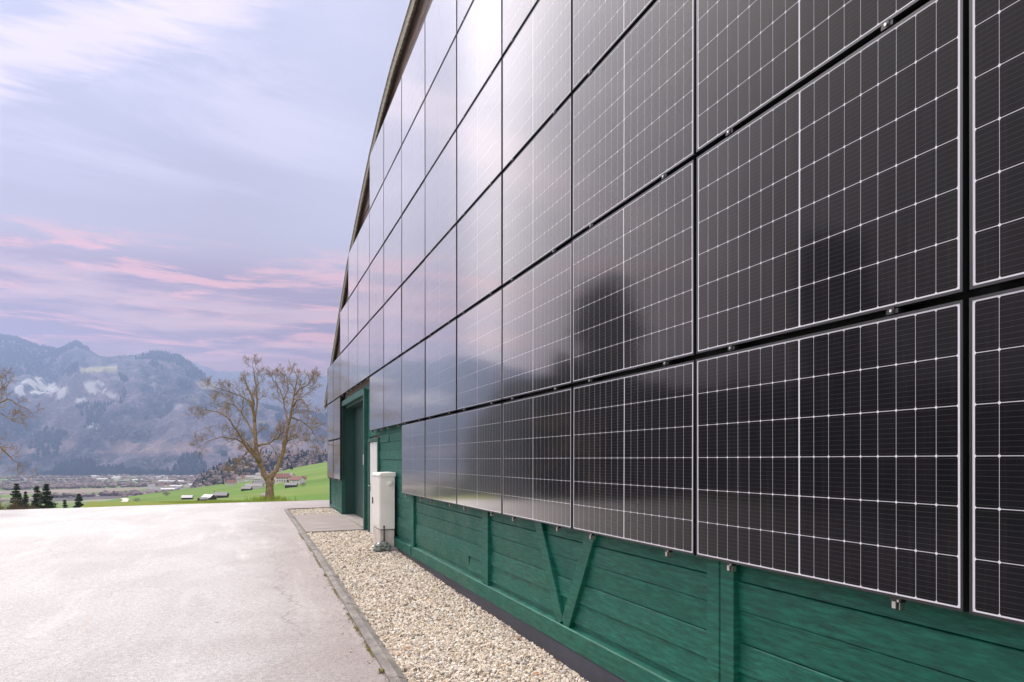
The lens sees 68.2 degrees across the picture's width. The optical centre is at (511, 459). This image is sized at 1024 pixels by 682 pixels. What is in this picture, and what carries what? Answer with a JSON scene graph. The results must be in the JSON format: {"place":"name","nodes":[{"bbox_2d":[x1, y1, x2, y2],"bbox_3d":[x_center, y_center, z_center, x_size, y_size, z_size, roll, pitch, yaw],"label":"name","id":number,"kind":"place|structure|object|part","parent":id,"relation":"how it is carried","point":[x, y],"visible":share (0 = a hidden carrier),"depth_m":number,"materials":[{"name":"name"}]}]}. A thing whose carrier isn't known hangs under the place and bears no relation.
{"place":"outdoors","nodes":[
{"label":"outdoors","id":0,"kind":"place"},
{"bbox_2d":[0,340,328,509],"bbox_3d":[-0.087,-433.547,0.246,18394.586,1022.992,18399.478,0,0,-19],"label":"terrain","id":1,"kind":"structure","parent":0,"point":[129,436],"depth_m":4309.68,"materials":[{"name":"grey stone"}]},
{"bbox_2d":[0,496,10,509],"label":"dry bush","id":2,"kind":"object","parent":1,"relation":"on","point":[3,506],"visible":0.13,"depth_m":75.23,"materials":[{"name":"brown plant"}]},
{"bbox_2d":[2,498,27,509],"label":"dry bush","id":3,"kind":"object","parent":1,"relation":"on","point":[15,508],"visible":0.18,"depth_m":70.06,"materials":[{"name":"brown plant"}]},
{"bbox_2d":[6,483,27,509],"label":"spruce tree","id":4,"kind":"object","parent":1,"relation":"on","point":[16,494],"visible":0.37,"depth_m":149.76,"materials":[{"name":"green plant"}]},
{"bbox_2d":[0,365,43,478],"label":"bare tree","id":5,"kind":"object","parent":1,"relation":"on","point":[6,399],"visible":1,"depth_m":26.30,"materials":[{"name":"brown plant"}]},
{"bbox_2d":[22,492,29,507],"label":"spruce tree","id":6,"kind":"object","parent":1,"relation":"on","point":[26,497],"visible":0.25,"depth_m":157.89,"materials":[{"name":"green plant"}]},
{"bbox_2d":[30,486,42,508],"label":"spruce tree","id":7,"kind":"object","parent":1,"relation":"on","point":[36,500],"visible":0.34,"depth_m":149.65,"materials":[{"name":"green plant"}]},
{"bbox_2d":[37,483,57,508],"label":"spruce tree","id":8,"kind":"object","parent":1,"relation":"on","point":[46,501],"visible":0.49,"depth_m":145.80,"materials":[{"name":"green plant"}]},
{"bbox_2d":[73,494,84,507],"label":"spruce tree","id":9,"kind":"object","parent":1,"relation":"on","point":[78,503],"visible":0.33,"depth_m":149.65,"materials":[{"name":"green plant"}]},
{"bbox_2d":[0,474,204,497],"bbox_3d":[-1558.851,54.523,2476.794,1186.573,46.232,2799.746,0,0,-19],"label":"valley wood","id":10,"kind":"object","parent":1,"relation":"on","point":[72,482],"visible":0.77,"depth_m":2132.28,"materials":[{"name":"grey plant"}]},
{"bbox_2d":[0,333,326,475],"bbox_3d":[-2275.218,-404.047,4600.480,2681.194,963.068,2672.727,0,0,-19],"label":"mountain wood","id":11,"kind":"object","parent":1,"relation":"on","point":[89,466],"visible":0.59,"depth_m":4328.74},
{"bbox_2d":[181,495,193,499],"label":"field barn","id":12,"kind":"structure","parent":1,"relation":"on","point":[184,497],"depth_m":416.61,"materials":[{"name":"metal"}]},
{"bbox_2d":[0,500,388,681],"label":"asphalt yard","id":13,"kind":"structure","parent":1,"relation":"on","point":[220,592],"depth_m":9.34,"materials":[{"name":"grey asphalt"}]},
{"bbox_2d":[298,533,386,681],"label":"moss","id":14,"kind":"object","parent":13,"relation":"on","point":[366,645],"visible":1,"depth_m":8.16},
{"bbox_2d":[284,507,407,681],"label":"kerb","id":15,"kind":"structure","parent":13,"relation":"on","point":[392,671],"depth_m":8.15,"materials":[{"name":"concrete"}]},
{"bbox_2d":[197,497,207,500],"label":"field barn","id":16,"kind":"structure","parent":1,"relation":"on","point":[203,498],"depth_m":372.20,"materials":[{"name":"grey wood"}]},
{"bbox_2d":[201,494,216,499],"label":"field barn","id":17,"kind":"structure","parent":1,"relation":"on","point":[211,496],"depth_m":389.21,"materials":[{"name":"metal"}]},
{"bbox_2d":[213,492,228,497],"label":"field barn","id":18,"kind":"structure","parent":1,"relation":"on","point":[221,494],"depth_m":419.77,"materials":[{"name":"grey wood"}]},
{"bbox_2d":[226,480,236,485],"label":"house","id":19,"kind":"structure","parent":1,"relation":"on","point":[230,482],"depth_m":774.75,"materials":[{"name":"red tile"}]},
{"bbox_2d":[241,486,252,490],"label":"field barn","id":20,"kind":"structure","parent":1,"relation":"on","point":[244,488],"depth_m":530.78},
{"bbox_2d":[245,475,260,481],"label":"house","id":21,"kind":"structure","parent":1,"relation":"on","point":[249,477],"depth_m":866.76,"materials":[{"name":"white glass"}]},
{"bbox_2d":[245,483,263,489],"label":"house","id":22,"kind":"structure","parent":1,"relation":"on","point":[257,485],"depth_m":539.71,"materials":[{"name":"white glass"}]},
{"bbox_2d":[184,354,328,499],"bbox_3d":[-12.473,-1.594,38.056,6.570,7.366,4.891,0,0,-6],"label":"bare fruit tree","id":23,"kind":"object","parent":1,"relation":"on","point":[255,453],"visible":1,"depth_m":37.88,"materials":[{"name":"brown plant"}]},
{"bbox_2d":[190,447,326,487],"bbox_3d":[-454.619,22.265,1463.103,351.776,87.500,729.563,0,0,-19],"label":"bare wood","id":24,"kind":"object","parent":1,"relation":"on","point":[217,479],"visible":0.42,"depth_m":1394.96,"materials":[{"name":"plant"}]},
{"bbox_2d":[253,476,263,479],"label":"house","id":25,"kind":"structure","parent":1,"relation":"on","point":[258,478],"depth_m":726.43,"materials":[{"name":"white glass"}]},
{"bbox_2d":[252,480,265,486],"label":"house","id":26,"kind":"structure","parent":1,"relation":"on","point":[260,481],"depth_m":565.79,"materials":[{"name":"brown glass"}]},
{"bbox_2d":[229,494,296,500],"bbox_3d":[-12.123,2.026,38.117,3.110,0.769,3.134,0,0,10],"label":"grass tuft","id":27,"kind":"object","parent":1,"relation":"on","point":[277,497],"visible":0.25,"depth_m":37.61,"materials":[{"name":"green plant"}]},
{"bbox_2d":[274,473,290,483],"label":"house","id":28,"kind":"structure","parent":1,"relation":"on","point":[281,477],"depth_m":590.35,"materials":[{"name":"white paint"}]},
{"bbox_2d":[284,482,297,487],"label":"field barn","id":29,"kind":"structure","parent":1,"relation":"on","point":[290,484],"depth_m":482.49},
{"bbox_2d":[289,476,305,483],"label":"house","id":30,"kind":"structure","parent":1,"relation":"on","point":[299,479],"depth_m":518.68,"materials":[{"name":"red tile"}]},
{"bbox_2d":[323,0,1023,681],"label":"barn","id":31,"kind":"structure","parent":1,"relation":"on","point":[597,608],"depth_m":5.14,"materials":[{"name":"green wood"}]},
{"bbox_2d":[327,441,332,479],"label":"solar panel","id":32,"kind":"object","parent":31,"relation":"attached to","point":[329,459],"visible":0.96,"depth_m":23.27,"materials":[{"name":"black glass"}]},
{"bbox_2d":[327,363,333,403],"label":"solar panel","id":33,"kind":"object","parent":31,"relation":"attached to","point":[329,384],"visible":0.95,"depth_m":23.28,"materials":[{"name":"black glass"}]},
{"bbox_2d":[327,402,333,440],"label":"solar panel","id":34,"kind":"object","parent":31,"relation":"attached to","point":[329,421],"visible":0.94,"depth_m":23.28,"materials":[{"name":"black glass"}]},
{"bbox_2d":[333,355,339,399],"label":"solar panel","id":35,"kind":"object","parent":31,"relation":"attached to","point":[336,378],"visible":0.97,"depth_m":21.74,"materials":[{"name":"black glass"}]},
{"bbox_2d":[333,397,340,439],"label":"solar panel","id":36,"kind":"object","parent":31,"relation":"attached to","point":[337,418],"visible":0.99,"depth_m":21.50,"materials":[{"name":"black glass"}]},
{"bbox_2d":[333,439,340,480],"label":"solar panel","id":37,"kind":"object","parent":31,"relation":"attached to","point":[337,459],"visible":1,"depth_m":21.50,"materials":[{"name":"black glass"}]},
{"bbox_2d":[340,346,348,396],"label":"solar panel","id":38,"kind":"object","parent":31,"relation":"attached to","point":[344,372],"visible":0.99,"depth_m":19.98,"materials":[{"name":"black glass"}]},
{"bbox_2d":[340,301,348,352],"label":"solar panel","id":39,"kind":"object","parent":31,"relation":"attached to","point":[344,344],"visible":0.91,"depth_m":19.98,"materials":[{"name":"black glass"}]},
{"bbox_2d":[348,335,357,390],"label":"solar panel","id":40,"kind":"object","parent":31,"relation":"attached to","point":[353,364],"visible":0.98,"depth_m":18.30,"materials":[{"name":"black glass"}]},
{"bbox_2d":[348,235,358,297],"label":"solar panel","id":41,"kind":"object","parent":31,"relation":"attached to","point":[353,283],"visible":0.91,"depth_m":18.31,"materials":[{"name":"black glass"}]},
{"bbox_2d":[348,285,358,343],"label":"solar panel","id":42,"kind":"object","parent":31,"relation":"attached to","point":[353,333],"visible":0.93,"depth_m":18.30,"materials":[{"name":"black glass"}]},
{"bbox_2d":[354,405,362,517],"bbox_3d":[-3.700,0.070,19.148,0.066,2.980,4.120,0,0,-19],"label":"sliding door","id":43,"kind":"structure","parent":31,"relation":"in","point":[358,412],"depth_m":20.29,"materials":[{"name":"green paint"}]},
{"bbox_2d":[358,323,369,383],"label":"solar panel","id":44,"kind":"object","parent":31,"relation":"attached to","point":[363,354],"visible":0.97,"depth_m":16.74,"materials":[{"name":"black glass"}]},
{"bbox_2d":[358,213,369,282],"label":"solar panel","id":45,"kind":"object","parent":31,"relation":"attached to","point":[363,250],"visible":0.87,"depth_m":16.74,"materials":[{"name":"black glass"}]},
{"bbox_2d":[358,268,369,332],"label":"solar panel","id":46,"kind":"object","parent":31,"relation":"attached to","point":[363,304],"visible":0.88,"depth_m":16.74,"materials":[{"name":"black glass"}]},
{"bbox_2d":[368,442,376,533],"bbox_3d":[-2.961,0.610,16.111,0.089,1.980,1.120,0,0,-19],"label":"white door","id":47,"kind":"structure","parent":31,"relation":"in","point":[373,445],"depth_m":16.44,"materials":[{"name":"paint"}]},
{"bbox_2d":[369,368,383,432],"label":"solar panel","id":48,"kind":"object","parent":31,"relation":"attached to","point":[376,409],"visible":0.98,"depth_m":15.08,"materials":[{"name":"black glass"}]},
{"bbox_2d":[369,122,383,209],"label":"solar panel","id":49,"kind":"object","parent":31,"relation":"attached to","point":[377,168],"visible":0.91,"depth_m":14.98,"materials":[{"name":"black glass"}]},
{"bbox_2d":[369,183,384,264],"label":"solar panel","id":50,"kind":"object","parent":31,"relation":"attached to","point":[376,228],"visible":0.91,"depth_m":15.07,"materials":[{"name":"black glass"}]},
{"bbox_2d":[369,306,384,375],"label":"solar panel","id":51,"kind":"object","parent":31,"relation":"attached to","point":[376,343],"visible":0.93,"depth_m":15.07,"materials":[{"name":"black glass"}]},
{"bbox_2d":[369,245,384,319],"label":"solar panel","id":52,"kind":"object","parent":31,"relation":"attached to","point":[376,286],"visible":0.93,"depth_m":15.07,"materials":[{"name":"black glass"}]},
{"bbox_2d":[384,77,401,180],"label":"solar panel","id":53,"kind":"object","parent":31,"relation":"attached to","point":[392,132],"visible":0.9,"depth_m":13.34,"materials":[{"name":"black glass"}]},
{"bbox_2d":[384,286,401,365],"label":"solar panel","id":54,"kind":"object","parent":31,"relation":"attached to","point":[393,328],"visible":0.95,"depth_m":13.33,"materials":[{"name":"black glass"}]},
{"bbox_2d":[384,147,402,241],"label":"solar panel","id":55,"kind":"object","parent":31,"relation":"attached to","point":[393,214],"visible":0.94,"depth_m":13.34,"materials":[{"name":"black glass"}]},
{"bbox_2d":[384,216,402,303],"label":"solar panel","id":56,"kind":"object","parent":31,"relation":"attached to","point":[393,284],"visible":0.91,"depth_m":13.35,"materials":[{"name":"black glass"}]},
{"bbox_2d":[384,356,402,428],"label":"solar panel","id":57,"kind":"object","parent":31,"relation":"attached to","point":[393,393],"visible":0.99,"depth_m":13.34,"materials":[{"name":"black glass"}]},
{"bbox_2d":[402,340,424,423],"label":"solar panel","id":58,"kind":"object","parent":31,"relation":"attached to","point":[413,383],"visible":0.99,"depth_m":11.74,"materials":[{"name":"black glass"}]},
{"bbox_2d":[402,420,424,499],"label":"solar panel","id":59,"kind":"object","parent":31,"relation":"attached to","point":[413,459],"visible":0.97,"depth_m":11.74,"materials":[{"name":"black glass"}]},
{"bbox_2d":[402,100,425,213],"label":"solar panel","id":60,"kind":"object","parent":31,"relation":"attached to","point":[413,162],"visible":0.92,"depth_m":11.74,"materials":[{"name":"black glass"}]},
{"bbox_2d":[402,20,425,143],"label":"solar panel","id":61,"kind":"object","parent":31,"relation":"attached to","point":[413,87],"visible":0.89,"depth_m":11.74,"materials":[{"name":"black glass"}]},
{"bbox_2d":[402,260,425,353],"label":"solar panel","id":62,"kind":"object","parent":31,"relation":"attached to","point":[413,310],"visible":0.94,"depth_m":11.75,"materials":[{"name":"black glass"}]},
{"bbox_2d":[402,180,426,283],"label":"solar panel","id":63,"kind":"object","parent":31,"relation":"attached to","point":[413,238],"visible":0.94,"depth_m":11.75,"materials":[{"name":"black glass"}]},
{"bbox_2d":[425,413,456,506],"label":"solar panel","id":64,"kind":"object","parent":31,"relation":"attached to","point":[441,458],"visible":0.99,"depth_m":10.06,"materials":[{"name":"black glass"}]},
{"bbox_2d":[425,36,457,176],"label":"solar panel","id":65,"kind":"object","parent":31,"relation":"attached to","point":[441,127],"visible":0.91,"depth_m":10.06,"materials":[{"name":"black glass"}]},
{"bbox_2d":[425,319,457,418],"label":"solar panel","id":66,"kind":"object","parent":31,"relation":"attached to","point":[440,371],"visible":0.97,"depth_m":10.06,"materials":[{"name":"black glass"}]},
{"bbox_2d":[425,0,457,96],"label":"solar panel","id":67,"kind":"object","parent":31,"relation":"attached to","point":[441,32],"visible":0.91,"depth_m":10.27,"materials":[{"name":"black glass"}]},
{"bbox_2d":[425,130,458,256],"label":"solar panel","id":68,"kind":"object","parent":31,"relation":"attached to","point":[441,221],"visible":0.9,"depth_m":10.06,"materials":[{"name":"black glass"}]},
{"bbox_2d":[425,225,458,337],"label":"solar panel","id":69,"kind":"object","parent":31,"relation":"attached to","point":[440,285],"visible":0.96,"depth_m":10.06,"materials":[{"name":"black glass"}]},
{"bbox_2d":[457,0,473,31],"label":"solar panel","id":70,"kind":"object","parent":31,"relation":"attached to","point":[463,7],"visible":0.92,"depth_m":9.12,"materials":[{"name":"black glass"}]},
{"bbox_2d":[457,403,501,516],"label":"solar panel","id":71,"kind":"object","parent":31,"relation":"attached to","point":[479,458],"visible":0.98,"depth_m":8.39,"materials":[{"name":"black glass"}]},
{"bbox_2d":[457,289,502,410],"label":"solar panel","id":72,"kind":"object","parent":31,"relation":"attached to","point":[479,354],"visible":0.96,"depth_m":8.39,"materials":[{"name":"black glass"}]},
{"bbox_2d":[457,0,503,126],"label":"solar panel","id":73,"kind":"object","parent":31,"relation":"attached to","point":[480,56],"visible":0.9,"depth_m":8.53,"materials":[{"name":"black glass"}]},
{"bbox_2d":[457,174,504,315],"bbox_3d":[-0.383,-2.331,8.513,0.048,1.160,1.722,0,0,-19],"label":"solar panel","id":74,"kind":"object","parent":31,"relation":"attached to","point":[479,251],"visible":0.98,"depth_m":8.35,"materials":[{"name":"black glass"}]},
{"bbox_2d":[457,60,504,220],"bbox_3d":[-0.383,-3.497,8.512,0.049,1.160,1.722,0,0,-19],"label":"solar panel","id":75,"kind":"object","parent":31,"relation":"attached to","point":[480,171],"visible":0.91,"depth_m":8.39,"materials":[{"name":"black glass"}]},
{"bbox_2d":[502,0,538,54],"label":"solar panel","id":76,"kind":"object","parent":31,"relation":"attached to","point":[516,14],"visible":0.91,"depth_m":7.35,"materials":[{"name":"black glass"}]},
{"bbox_2d":[502,387,572,531],"bbox_3d":[0.205,0.011,6.864,0.046,1.184,1.722,0,0,-19],"label":"solar panel","id":77,"kind":"object","parent":31,"relation":"attached to","point":[537,458],"visible":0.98,"depth_m":6.71,"materials":[{"name":"black glass"}]},
{"bbox_2d":[502,242,574,399],"bbox_3d":[0.200,-1.166,6.862,0.048,1.160,1.722,0,0,-19],"label":"solar panel","id":78,"kind":"object","parent":31,"relation":"attached to","point":[536,328],"visible":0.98,"depth_m":6.71,"materials":[{"name":"black glass"}]},
{"bbox_2d":[502,0,574,169],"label":"solar panel","id":79,"kind":"object","parent":31,"relation":"attached to","point":[537,75],"visible":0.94,"depth_m":6.77,"materials":[{"name":"black glass"}]},
{"bbox_2d":[503,96,574,284],"bbox_3d":[0.199,-2.331,6.862,0.048,1.160,1.722,0,0,-19],"label":"solar panel","id":80,"kind":"object","parent":31,"relation":"attached to","point":[537,196],"visible":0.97,"depth_m":6.70,"materials":[{"name":"black glass"}]},
{"bbox_2d":[572,0,656,90],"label":"solar panel","id":81,"kind":"object","parent":31,"relation":"attached to","point":[602,29],"visible":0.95,"depth_m":5.60,"materials":[{"name":"black glass"}]},
{"bbox_2d":[573,360,695,556],"bbox_3d":[0.787,0.011,5.213,0.046,1.184,1.722,0,0,-19],"label":"solar panel","id":82,"kind":"object","parent":31,"relation":"attached to","point":[634,457],"visible":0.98,"depth_m":5.00,"materials":[{"name":"black glass"}]},
{"bbox_2d":[572,160,698,382],"bbox_3d":[0.779,-1.166,5.210,0.048,1.160,1.722,0,0,-20],"label":"solar panel","id":83,"kind":"object","parent":31,"relation":"attached to","point":[634,284],"visible":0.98,"depth_m":5.00,"materials":[{"name":"black glass"}]},
{"bbox_2d":[572,0,698,236],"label":"solar panel","id":84,"kind":"object","parent":31,"relation":"attached to","point":[634,114],"visible":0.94,"depth_m":5.04,"materials":[{"name":"black glass"}]},
{"bbox_2d":[696,0,927,152],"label":"solar panel","id":85,"kind":"object","parent":31,"relation":"attached to","point":[754,58],"visible":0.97,"depth_m":3.79,"materials":[{"name":"black glass"}]},
{"bbox_2d":[696,300,968,611],"bbox_3d":[1.366,0.011,3.561,0.047,1.184,1.722,0,0,-19],"label":"solar panel","id":86,"kind":"object","parent":31,"relation":"attached to","point":[838,456],"visible":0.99,"depth_m":3.27,"materials":[{"name":"black glass"}]},
{"bbox_2d":[696,0,969,353],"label":"solar panel","id":87,"kind":"object","parent":31,"relation":"attached to","point":[837,192],"visible":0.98,"depth_m":3.27,"materials":[{"name":"black glass"}]},
{"bbox_2d":[969,286,1023,624],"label":"solar panel","id":88,"kind":"object","parent":31,"relation":"attached to","point":[996,455],"visible":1,"depth_m":2.62,"materials":[{"name":"black glass"}]},
{"bbox_2d":[969,0,1023,289],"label":"solar panel","id":89,"kind":"object","parent":31,"relation":"attached to","point":[996,116],"visible":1,"depth_m":2.62,"materials":[{"name":"black glass"}]},
{"bbox_2d":[0,0,409,376],"label":"sky","id":90,"kind":"structure","parent":0,"point":[184,177],"materials":[{"name":"blue"}]},
{"bbox_2d":[151,499,307,502],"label":"grass","id":91,"kind":"structure","parent":0,"point":[219,501],"depth_m":28.39,"materials":[{"name":"green plant"}]},
{"bbox_2d":[294,513,363,532],"bbox_3d":[-4.644,1.651,18.985,1.355,0.293,4.600,0,0,-19],"label":"concrete slab","id":92,"kind":"object","parent":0,"point":[334,522],"depth_m":18.43,"materials":[{"name":"concrete"}]},
{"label":"gravel bed","id":93,"kind":"structure","parent":0,"visible":0},
{"bbox_2d":[372,472,397,551],"bbox_3d":[-2.342,0.936,13.928,0.350,1.425,0.990,0,0,-19],"label":"utility cabinet","id":94,"kind":"object","parent":93,"relation":"on","point":[383,502],"visible":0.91,"depth_m":13.61,"materials":[{"name":"beige plastic"}]},
{"bbox_3d":[-2.517,0.764,13.935,0.024,0.870,0.770,0,0,-19],"label":"door","id":95,"kind":"part","parent":94,"relation":"part of","materials":[{"name":"beige plastic"}]},
{"bbox_2d":[289,507,588,681],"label":"gravel","id":96,"kind":"structure","parent":93,"relation":"on","point":[434,633],"depth_m":7.93,"materials":[{"name":"beige gravel"}]},
{"bbox_2d":[371,541,390,551],"bbox_3d":[-2.333,1.542,13.505,0.356,0.173,0.291,0,0,-19],"label":"crumpled film","id":97,"kind":"object","parent":96,"relation":"on","point":[381,546],"visible":1,"depth_m":13.40,"materials":[{"name":"clear plastic"}]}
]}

